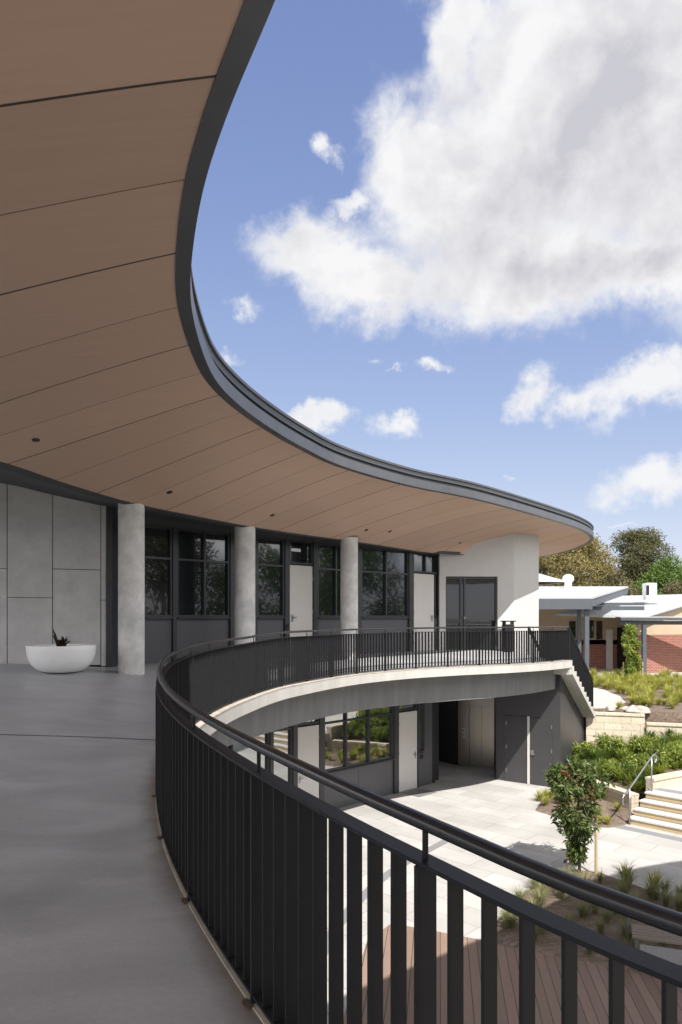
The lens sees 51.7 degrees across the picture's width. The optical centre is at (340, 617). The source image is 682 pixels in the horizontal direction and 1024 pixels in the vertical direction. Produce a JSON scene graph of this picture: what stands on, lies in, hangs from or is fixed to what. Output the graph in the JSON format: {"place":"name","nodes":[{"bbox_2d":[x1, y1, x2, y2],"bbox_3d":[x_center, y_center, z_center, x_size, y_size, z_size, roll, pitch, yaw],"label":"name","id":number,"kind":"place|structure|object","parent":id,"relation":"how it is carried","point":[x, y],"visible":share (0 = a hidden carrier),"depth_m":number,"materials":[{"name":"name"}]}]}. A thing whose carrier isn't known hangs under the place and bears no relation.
{"place":"outdoors","nodes":[
{"label":"outdoors","id":0,"kind":"place"},
{"bbox_2d":[0,650,561,1023],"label":"walkway floor","id":1,"kind":"structure","parent":0,"point":[99,923],"depth_m":4.16,"materials":[{"name":"concrete"}]},
{"bbox_2d":[26,644,95,672],"bbox_3d":[-4.812,0.711,12.128,1.129,0.459,1.129,0,0,0],"label":"planter bowl","id":2,"kind":"object","parent":1,"relation":"on","point":[54,658],"visible":1,"depth_m":11.71,"materials":[{"name":"white ceramic"}]},
{"bbox_2d":[52,627,71,645],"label":"bowl plant","id":3,"kind":"object","parent":2,"relation":"on","point":[61,642],"visible":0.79,"depth_m":12.10,"materials":[{"name":"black plant"}]},
{"bbox_2d":[0,734,151,739],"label":"floor joint","id":4,"kind":"object","parent":1,"relation":"on","point":[76,736],"visible":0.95,"depth_m":7.82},
{"bbox_2d":[242,998,253,1009],"bbox_3d":[-0.362,1.497,2.728,0.036,0.001,0.086,0,0,-36],"label":"floor stain","id":5,"kind":"object","parent":1,"relation":"on","point":[246,1002],"visible":1,"depth_m":2.73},
{"bbox_2d":[155,660,572,1023],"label":"walkway edge","id":6,"kind":"object","parent":1,"relation":"on","point":[230,970],"visible":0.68,"depth_m":4.86,"materials":[{"name":"concrete"}]},
{"bbox_2d":[155,626,681,1023],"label":"balustrade","id":7,"kind":"object","parent":6,"relation":"on","point":[245,839],"visible":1,"depth_m":2.45,"materials":[{"name":"metal"}]},
{"bbox_2d":[500,621,515,651],"bbox_3d":[5.263,0.597,22.190,0.400,0.978,0.340,0,0,-7],"label":"litter bin","id":8,"kind":"object","parent":1,"relation":"on","point":[504,624],"visible":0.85,"depth_m":22.05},
{"bbox_2d":[192,0,681,585],"label":"sky","id":9,"kind":"structure","parent":0,"point":[442,237],"materials":[{"name":"blue"}]},
{"bbox_2d":[327,761,681,1023],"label":"courtyard paving","id":10,"kind":"structure","parent":0,"point":[484,803],"depth_m":16.56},
{"bbox_2d":[0,0,593,807],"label":"school building","id":11,"kind":"structure","parent":10,"relation":"on","point":[170,480],"depth_m":12.55,"materials":[{"name":"concrete"}]},
{"bbox_2d":[145,525,171,616],"bbox_3d":[-4.101,-1.000,15.428,0.868,2.000,0.100,0,0,-44],"label":"window","id":12,"kind":"structure","parent":11,"relation":"in","point":[158,539],"depth_m":15.53,"materials":[{"name":"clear glass"}]},
{"bbox_2d":[177,528,229,616],"bbox_3d":[-3.200,-1.000,16.311,1.448,2.000,0.100,0,0,-44],"label":"window","id":13,"kind":"structure","parent":11,"relation":"in","point":[203,557],"depth_m":16.29,"materials":[{"name":"black glass"}]},
{"bbox_2d":[229,733,269,771],"bbox_3d":[-2.234,3.700,17.259,1.155,3.000,0.100,0,0,-44],"label":"window","id":14,"kind":"structure","parent":11,"relation":"in","point":[241,749],"depth_m":17.38,"materials":[{"name":"clear glass"}]},
{"bbox_2d":[258,536,283,616],"bbox_3d":[-1.791,-1.000,17.694,0.882,2.000,0.100,0,0,-44],"label":"window","id":15,"kind":"structure","parent":11,"relation":"in","point":[270,550],"depth_m":17.74,"materials":[{"name":"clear glass"}]},
{"bbox_2d":[273,726,292,783],"bbox_3d":[-1.521,3.700,17.959,0.670,3.000,0.100,0,0,-44],"label":"window","id":16,"kind":"structure","parent":11,"relation":"in","point":[282,738],"depth_m":18.03,"materials":[{"name":"clear glass"}]},
{"bbox_2d":[290,539,312,564],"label":"window","id":17,"kind":"structure","parent":11,"relation":"in","point":[305,557],"depth_m":18.46,"materials":[{"name":"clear glass"}]},
{"bbox_2d":[290,565,312,636],"bbox_3d":[-1.026,-0.150,18.372,0.797,2.390,0.103,0,0,-44],"label":"door","id":18,"kind":"structure","parent":11,"relation":"in","point":[301,578],"depth_m":18.35,"materials":[{"name":"paint"}]},
{"bbox_2d":[298,719,318,725],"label":"window","id":19,"kind":"structure","parent":11,"relation":"in","point":[315,721],"depth_m":18.62,"materials":[{"name":"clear glass"}]},
{"bbox_2d":[298,725,319,797],"bbox_3d":[-0.849,4.055,18.546,0.773,2.370,0.103,0,0,-44],"label":"door","id":20,"kind":"structure","parent":11,"relation":"in","point":[308,736],"depth_m":18.57,"materials":[{"name":"paint"}]},
{"bbox_2d":[318,542,339,616],"bbox_3d":[-0.311,-1.000,19.145,0.981,2.000,0.100,0,0,-44],"label":"window","id":21,"kind":"structure","parent":11,"relation":"in","point":[328,553],"depth_m":19.15,"materials":[{"name":"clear glass"}]},
{"bbox_2d":[325,706,393,771],"bbox_3d":[0.518,3.195,19.959,2.843,1.990,0.100,0,0,-44],"label":"window","id":22,"kind":"structure","parent":11,"relation":"in","point":[356,738],"depth_m":19.96,"materials":[{"name":"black glass"}]},
{"bbox_2d":[362,547,408,616],"bbox_3d":[1.280,-1.000,20.707,2.076,2.000,0.100,0,0,-44],"label":"window","id":23,"kind":"structure","parent":11,"relation":"in","point":[385,572],"depth_m":20.70,"materials":[{"name":"black glass"}]},
{"bbox_2d":[399,704,416,711],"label":"window","id":24,"kind":"structure","parent":11,"relation":"in","point":[412,706],"depth_m":21.43,"materials":[{"name":"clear glass"}]},
{"bbox_2d":[399,710,416,791],"bbox_3d":[2.036,4.055,21.376,0.859,2.370,0.103,0,0,-44],"label":"door","id":25,"kind":"structure","parent":11,"relation":"in","point":[407,720],"depth_m":21.36,"materials":[{"name":"paint"}]},
{"bbox_2d":[419,703,424,752],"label":"window","id":26,"kind":"structure","parent":11,"relation":"in","point":[421,706],"depth_m":21.92,"materials":[{"name":"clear glass"}]},
{"bbox_2d":[414,573,433,650],"bbox_3d":[2.582,-0.150,21.912,1.000,2.390,0.103,0,0,-44],"label":"door","id":27,"kind":"structure","parent":11,"relation":"in","point":[423,583],"depth_m":21.93,"materials":[{"name":"paint"}]},
{"bbox_2d":[414,552,438,573],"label":"window","id":28,"kind":"structure","parent":11,"relation":"in","point":[427,563],"depth_m":22.00,"materials":[{"name":"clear glass"}]},
{"bbox_2d":[433,574,438,616],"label":"window","id":29,"kind":"structure","parent":11,"relation":"in","point":[435,576],"depth_m":22.34,"materials":[{"name":"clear glass"}]},
{"bbox_2d":[446,576,496,650],"bbox_3d":[4.157,-0.100,22.535,1.699,2.399,0.120,0,0,-7],"label":"glazed door","id":30,"kind":"structure","parent":11,"relation":"in","point":[470,601],"depth_m":22.58,"materials":[{"name":"grey glass"}]},
{"bbox_2d":[458,698,493,767],"bbox_3d":[4.782,3.875,24.671,1.352,2.750,0.154,0,0,20],"label":"passenger lift","id":31,"kind":"object","parent":11,"relation":"attached to","point":[475,732],"visible":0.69,"depth_m":24.70,"materials":[{"name":"silver metal"}]},
{"bbox_2d":[469,706,481,766],"bbox_3d":[4.726,4.180,24.728,0.425,2.120,0.030,0,0,21],"label":"lift door","id":32,"kind":"structure","parent":31,"relation":"in","point":[475,712],"depth_m":24.72,"materials":[{"name":"silver metal"}]},
{"bbox_2d":[482,706,493,767],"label":"lift door","id":33,"kind":"structure","parent":31,"relation":"in","point":[487,712],"depth_m":24.55,"materials":[{"name":"silver metal"}]},
{"bbox_2d":[505,715,526,783],"bbox_3d":[5.559,4.195,22.396,0.747,2.090,0.048,0,0,35],"label":"door","id":34,"kind":"structure","parent":11,"relation":"in","point":[515,726],"depth_m":22.38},
{"bbox_2d":[530,717,551,786],"bbox_3d":[6.221,4.195,21.907,0.693,2.090,0.088,0,0,35],"label":"door","id":35,"kind":"structure","parent":11,"relation":"in","point":[540,728],"depth_m":21.93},
{"bbox_2d":[327,840,447,954],"bbox_3d":[0.863,5.253,13.644,0.700,0.015,7.152,0,0,25],"label":"strip drain","id":36,"kind":"object","parent":10,"relation":"on","point":[386,874],"visible":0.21,"depth_m":14.25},
{"bbox_2d":[402,788,436,796],"bbox_3d":[2.331,5.252,21.065,0.846,0.016,0.700,0,0,-44],"label":"entry mat","id":37,"kind":"object","parent":10,"relation":"on","point":[418,792],"visible":1,"depth_m":21.07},
{"bbox_2d":[344,925,681,1023],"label":"timber deck","id":38,"kind":"structure","parent":10,"relation":"on","point":[642,998],"depth_m":9.91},
{"bbox_2d":[553,666,594,768],"bbox_3d":[7.195,3.288,22.805,1.440,3.965,3.105,0,0,36],"label":"external stair","id":39,"kind":"object","parent":10,"relation":"on","point":[576,709],"visible":0.52,"depth_m":22.21,"materials":[{"name":"concrete"}]},
{"bbox_2d":[567,627,593,708],"bbox_3d":[7.603,1.657,22.295,0.066,2.755,2.466,0,0,36],"label":"stair balustrade","id":40,"kind":"object","parent":39,"relation":"on","point":[581,669],"visible":0.81,"depth_m":22.27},
{"bbox_2d":[535,794,632,827],"bbox_3d":[6.802,5.205,19.409,3.123,0.150,3.034,0,0,-41],"label":"garden bed","id":41,"kind":"object","parent":10,"relation":"on","point":[619,818],"visible":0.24,"depth_m":18.84,"materials":[{"name":"brown soil"}]},
{"bbox_2d":[530,788,547,801],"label":"grass clump","id":42,"kind":"object","parent":41,"relation":"on","point":[538,793],"visible":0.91,"depth_m":20.05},
{"bbox_2d":[497,870,681,972],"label":"garden bed","id":43,"kind":"object","parent":10,"relation":"on","point":[547,944],"visible":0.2,"depth_m":11.80,"materials":[{"name":"brown soil"}]},
{"bbox_2d":[497,909,517,928],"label":"grass tussock","id":44,"kind":"object","parent":43,"relation":"on","point":[506,923],"depth_m":11.76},
{"bbox_2d":[500,912,518,927],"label":"grass tussock","id":45,"kind":"object","parent":43,"relation":"on","point":[513,922],"depth_m":11.74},
{"bbox_2d":[510,884,529,898],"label":"grass tussock","id":46,"kind":"object","parent":43,"relation":"on","point":[519,894],"depth_m":12.92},
{"bbox_2d":[521,885,556,907],"bbox_3d":[3.560,4.994,12.615,0.676,0.394,0.644,0,0,38],"label":"grass tussock","id":47,"kind":"object","parent":43,"relation":"on","point":[539,897],"depth_m":12.63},
{"bbox_2d":[528,880,550,898],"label":"grass tussock","id":48,"kind":"object","parent":43,"relation":"on","point":[541,887],"depth_m":13.00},
{"bbox_2d":[535,925,550,941],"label":"grass tussock","id":49,"kind":"object","parent":43,"relation":"on","point":[536,934],"depth_m":11.27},
{"bbox_2d":[559,909,582,922],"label":"grass tussock","id":50,"kind":"object","parent":43,"relation":"on","point":[570,916],"depth_m":11.64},
{"bbox_2d":[543,757,615,872],"bbox_3d":[4.814,4.065,14.346,1.428,2.484,1.411,0,0,0],"label":"young tree","id":51,"kind":"object","parent":43,"relation":"on","point":[575,824],"visible":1,"depth_m":14.15,"materials":[{"name":"green plant"}]},
{"bbox_2d":[567,896,596,918],"bbox_3d":[4.149,4.969,12.091,0.624,0.372,0.648,0,0,42],"label":"grass tussock","id":52,"kind":"object","parent":43,"relation":"on","point":[583,912],"depth_m":12.08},
{"bbox_2d":[570,868,600,883],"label":"grass tussock","id":53,"kind":"object","parent":43,"relation":"on","point":[585,877],"depth_m":13.49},
{"bbox_2d":[585,914,613,933],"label":"grass tussock","id":54,"kind":"object","parent":43,"relation":"on","point":[600,926],"depth_m":11.42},
{"bbox_2d":[591,866,612,883],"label":"grass tussock","id":55,"kind":"object","parent":43,"relation":"on","point":[599,878],"depth_m":13.63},
{"bbox_2d":[593,908,619,923],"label":"grass tussock","id":56,"kind":"object","parent":43,"relation":"on","point":[605,916],"depth_m":11.84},
{"bbox_2d":[614,921,631,941],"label":"grass tussock","id":57,"kind":"object","parent":43,"relation":"on","point":[625,931],"depth_m":11.22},
{"bbox_2d":[610,873,639,893],"bbox_3d":[5.206,4.905,12.911,0.706,0.472,0.681,0,0,28],"label":"grass tussock","id":58,"kind":"object","parent":43,"relation":"on","point":[623,889],"depth_m":12.90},
{"bbox_2d":[611,857,640,881],"bbox_3d":[5.550,4.935,13.730,0.714,0.485,0.717,0,0,6],"label":"grass tussock","id":59,"kind":"object","parent":43,"relation":"on","point":[624,868],"depth_m":13.74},
{"bbox_2d":[613,914,641,936],"bbox_3d":[4.605,4.969,11.356,0.538,0.368,0.558,0,0,27],"label":"grass tussock","id":60,"kind":"object","parent":43,"relation":"on","point":[625,921],"depth_m":11.39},
{"bbox_2d":[616,868,642,885],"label":"grass tussock","id":61,"kind":"object","parent":43,"relation":"on","point":[631,878],"depth_m":13.49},
{"bbox_2d":[619,934,645,949],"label":"grass tussock","id":62,"kind":"object","parent":43,"relation":"on","point":[629,943],"depth_m":10.77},
{"bbox_2d":[638,876,666,898],"bbox_3d":[5.685,4.949,12.902,0.607,0.400,0.629,0,0,-23],"label":"grass tussock","id":63,"kind":"object","parent":43,"relation":"on","point":[648,890],"depth_m":12.91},
{"bbox_2d":[627,917,681,971],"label":"timber bench","id":64,"kind":"object","parent":43,"relation":"on","point":[653,934],"visible":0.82,"depth_m":10.35,"materials":[{"name":"wood"}]},
{"bbox_2d":[635,867,673,889],"bbox_3d":[5.894,4.938,13.253,0.736,0.494,0.693,0,0,-31],"label":"grass tussock","id":65,"kind":"object","parent":43,"relation":"on","point":[654,879],"depth_m":13.27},
{"bbox_2d":[645,882,664,900],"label":"grass tussock","id":66,"kind":"object","parent":43,"relation":"on","point":[656,896],"depth_m":12.80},
{"bbox_2d":[646,884,678,906],"bbox_3d":[5.814,4.977,12.582,0.568,0.342,0.596,0,0,-44],"label":"grass tussock","id":67,"kind":"object","parent":43,"relation":"on","point":[666,903],"depth_m":12.57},
{"bbox_2d":[655,890,681,911],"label":"grass tussock","id":68,"kind":"object","parent":43,"relation":"on","point":[678,904],"depth_m":12.24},
{"bbox_2d":[657,874,679,892],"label":"grass tussock","id":69,"kind":"object","parent":43,"relation":"on","point":[667,883],"depth_m":13.19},
{"bbox_2d":[595,817,597,873],"bbox_3d":[5.180,4.681,14.300,0.059,1.250,0.059,0,0,-22],"label":"tree stake","id":70,"kind":"object","parent":10,"relation":"on","point":[596,847],"visible":0.65,"depth_m":14.28,"materials":[{"name":"brown wood"}]},
{"bbox_2d":[577,778,638,811],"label":"retaining wall","id":71,"kind":"structure","parent":10,"relation":"on","point":[615,795],"depth_m":19.42,"materials":[{"name":"stone"}]},
{"bbox_2d":[586,712,644,742],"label":"retaining wall","id":72,"kind":"structure","parent":10,"relation":"on","point":[625,725],"depth_m":23.18,"materials":[{"name":"stone"}]},
{"bbox_2d":[615,788,681,841],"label":"garden steps","id":73,"kind":"structure","parent":10,"relation":"on","point":[657,810],"depth_m":17.75,"materials":[{"name":"stone"}]},
{"bbox_2d":[622,754,656,824],"bbox_3d":[7.716,4.444,18.177,1.847,1.652,0.044,0,0,-41],"label":"step handrail","id":74,"kind":"object","parent":73,"relation":"attached to","point":[636,778],"visible":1,"depth_m":17.91,"materials":[{"name":"silver metal"}]},
{"bbox_2d":[645,770,681,798],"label":"retaining wall","id":75,"kind":"structure","parent":10,"relation":"on","point":[666,779],"depth_m":19.04,"materials":[{"name":"stone"}]},
{"bbox_2d":[646,722,681,740],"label":"retaining wall","id":76,"kind":"structure","parent":10,"relation":"on","point":[657,727],"depth_m":22.66,"materials":[{"name":"stone"}]},
{"bbox_2d":[593,688,624,707],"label":"terrace path","id":77,"kind":"structure","parent":0,"point":[602,698],"depth_m":26.75,"materials":[{"name":"concrete"}]},
{"bbox_2d":[580,742,681,793],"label":"planting slope","id":78,"kind":"structure","parent":0,"point":[624,785],"depth_m":20.20,"materials":[{"name":"brown soil"}]},
{"bbox_2d":[572,740,595,756],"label":"leafy shrub","id":79,"kind":"object","parent":78,"relation":"on","point":[581,745],"visible":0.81,"depth_m":22.39,"materials":[{"name":"green plant"}]},
{"bbox_2d":[586,744,610,759],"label":"broad leaf plant","id":80,"kind":"object","parent":78,"relation":"on","point":[594,756],"visible":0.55,"depth_m":21.71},
{"bbox_2d":[593,732,624,750],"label":"leafy shrub","id":81,"kind":"object","parent":78,"relation":"on","point":[607,737],"visible":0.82,"depth_m":22.29,"materials":[{"name":"green plant"}]},
{"bbox_2d":[601,761,623,775],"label":"leafy shrub","id":82,"kind":"object","parent":78,"relation":"on","point":[609,770],"visible":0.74,"depth_m":20.57,"materials":[{"name":"green plant"}]},
{"bbox_2d":[612,765,630,782],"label":"strap leaf plant","id":83,"kind":"object","parent":78,"relation":"on","point":[620,779],"visible":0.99,"depth_m":20.23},
{"bbox_2d":[610,747,633,761],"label":"strap leaf plant","id":84,"kind":"object","parent":78,"relation":"on","point":[618,755],"visible":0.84,"depth_m":21.60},
{"bbox_2d":[621,772,634,784],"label":"strap leaf plant","id":85,"kind":"object","parent":78,"relation":"on","point":[629,780],"visible":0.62,"depth_m":19.89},
{"bbox_2d":[626,762,642,776],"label":"strap leaf plant","id":86,"kind":"object","parent":78,"relation":"on","point":[638,770],"visible":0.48,"depth_m":20.11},
{"bbox_2d":[631,777,645,791],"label":"strap leaf plant","id":87,"kind":"object","parent":78,"relation":"on","point":[639,785],"visible":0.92,"depth_m":19.37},
{"bbox_2d":[632,735,652,755],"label":"leafy shrub","id":88,"kind":"object","parent":78,"relation":"on","point":[645,739],"visible":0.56,"depth_m":21.73,"materials":[{"name":"green plant"}]},
{"bbox_2d":[630,736,655,753],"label":"leafy shrub","id":89,"kind":"object","parent":78,"relation":"on","point":[644,749],"visible":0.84,"depth_m":21.58,"materials":[{"name":"green plant"}]},
{"bbox_2d":[638,754,650,766],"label":"leafy shrub","id":90,"kind":"object","parent":78,"relation":"on","point":[645,759],"visible":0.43,"depth_m":20.43,"materials":[{"name":"green plant"}]},
{"bbox_2d":[641,761,662,775],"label":"strap leaf plant","id":91,"kind":"object","parent":78,"relation":"on","point":[649,771],"visible":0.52,"depth_m":19.69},
{"bbox_2d":[649,752,665,774],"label":"broad leaf plant","id":92,"kind":"object","parent":78,"relation":"on","point":[656,763],"visible":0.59,"depth_m":19.94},
{"bbox_2d":[653,742,681,766],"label":"leafy shrub","id":93,"kind":"object","parent":78,"relation":"on","point":[675,753],"visible":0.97,"depth_m":20.14,"materials":[{"name":"green plant"}]},
{"bbox_2d":[589,669,681,677],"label":"building path","id":94,"kind":"structure","parent":0,"point":[601,670],"depth_m":39.64,"materials":[{"name":"concrete"}]},
{"bbox_2d":[539,574,563,584],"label":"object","id":95,"kind":"structure","parent":94,"relation":"on","point":[545,580],"depth_m":51.43,"materials":[{"name":"white metal"}]},
{"bbox_2d":[593,679,681,728],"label":"terrace bed","id":96,"kind":"object","parent":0,"point":[665,713],"visible":0.17,"depth_m":23.61,"materials":[{"name":"beige stone"}]},
{"bbox_2d":[620,623,642,678],"bbox_3d":[13.595,1.723,32.929,1.017,2.960,1.241,0,0,13],"label":"tree","id":97,"kind":"object","parent":96,"relation":"on","point":[629,643],"visible":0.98,"depth_m":32.73,"materials":[{"name":"green plant"}]},
{"bbox_2d":[624,706,639,712],"bbox_3d":[9.659,3.043,23.305,0.546,0.212,0.434,0,0,18],"label":"garden rock","id":98,"kind":"object","parent":96,"relation":"on","point":[631,709],"visible":0.99,"depth_m":23.18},
{"bbox_2d":[634,705,650,713],"bbox_3d":[9.940,3.038,23.299,0.559,0.248,0.506,0,0,10],"label":"garden rock","id":99,"kind":"object","parent":96,"relation":"on","point":[643,709],"visible":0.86,"depth_m":23.11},
{"bbox_2d":[632,690,649,705],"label":"terrace grass","id":100,"kind":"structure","parent":0,"point":[638,699],"depth_m":24.26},
{"bbox_2d":[649,784,681,794],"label":"landing","id":101,"kind":"object","parent":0,"point":[677,787],"visible":0.33,"depth_m":18.86,"materials":[{"name":"concrete"}]},
{"bbox_3d":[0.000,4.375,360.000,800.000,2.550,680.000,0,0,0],"label":"terrace ground","id":102,"kind":"structure","parent":0,"visible":0},
{"bbox_2d":[539,534,619,585],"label":"gum tree","id":103,"kind":"object","parent":102,"relation":"on","point":[574,563],"visible":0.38,"depth_m":72.57,"materials":[{"name":"green plant"}]},
{"bbox_2d":[539,586,644,669],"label":"covered walkway","id":104,"kind":"structure","parent":102,"relation":"on","point":[585,598],"depth_m":35.67,"materials":[{"name":"white metal"}]},
{"bbox_2d":[562,574,573,588],"bbox_3d":[12.900,-1.990,40.000,0.680,0.880,0.680,0,0,0],"label":"roof vent","id":105,"kind":"object","parent":104,"relation":"on","point":[568,579],"visible":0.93,"depth_m":39.81,"materials":[{"name":"white metal"}]},
{"bbox_2d":[539,594,681,673],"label":"brick building","id":106,"kind":"structure","parent":102,"relation":"on","point":[657,624],"depth_m":39.99,"materials":[{"name":"red"}]},
{"bbox_2d":[569,621,575,637],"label":"window","id":107,"kind":"structure","parent":106,"relation":"in","point":[572,624],"depth_m":41.98,"materials":[{"name":"black"}]},
{"bbox_2d":[589,620,593,637],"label":"window","id":108,"kind":"structure","parent":106,"relation":"in","point":[591,622],"depth_m":41.98,"materials":[{"name":"black"}]},
{"bbox_2d":[596,621,601,638],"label":"window","id":109,"kind":"structure","parent":106,"relation":"in","point":[598,623],"depth_m":41.98,"materials":[{"name":"black"}]},
{"bbox_2d":[606,629,612,668],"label":"door","id":110,"kind":"structure","parent":106,"relation":"in","point":[609,632],"depth_m":41.99,"materials":[{"name":"paint"}]},
{"bbox_2d":[617,628,625,668],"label":"door","id":111,"kind":"structure","parent":106,"relation":"in","point":[621,658],"depth_m":41.99,"materials":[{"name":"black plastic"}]},
{"bbox_2d":[642,583,661,599],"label":"air conditioner","id":112,"kind":"object","parent":106,"relation":"on","point":[649,591],"visible":1,"depth_m":41.70,"materials":[{"name":"white metal"}]},
{"bbox_2d":[595,565,641,595],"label":"brown bush","id":113,"kind":"object","parent":102,"relation":"on","point":[615,581],"visible":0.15,"depth_m":70.56,"materials":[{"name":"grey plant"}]},
{"bbox_2d":[609,526,678,594],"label":"gum tree","id":114,"kind":"object","parent":102,"relation":"on","point":[640,549],"visible":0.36,"depth_m":78.19,"materials":[{"name":"green plant"}]},
{"bbox_2d":[628,578,662,594],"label":"green tree","id":115,"kind":"object","parent":102,"relation":"on","point":[640,587],"visible":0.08,"depth_m":69.25,"materials":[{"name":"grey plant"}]},
{"bbox_2d":[641,553,681,594],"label":"green tree","id":116,"kind":"object","parent":102,"relation":"on","point":[661,576],"visible":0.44,"depth_m":73.59,"materials":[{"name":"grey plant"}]},
{"bbox_2d":[660,579,681,594],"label":"brown bush","id":117,"kind":"object","parent":102,"relation":"on","point":[677,587],"visible":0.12,"depth_m":65.55,"materials":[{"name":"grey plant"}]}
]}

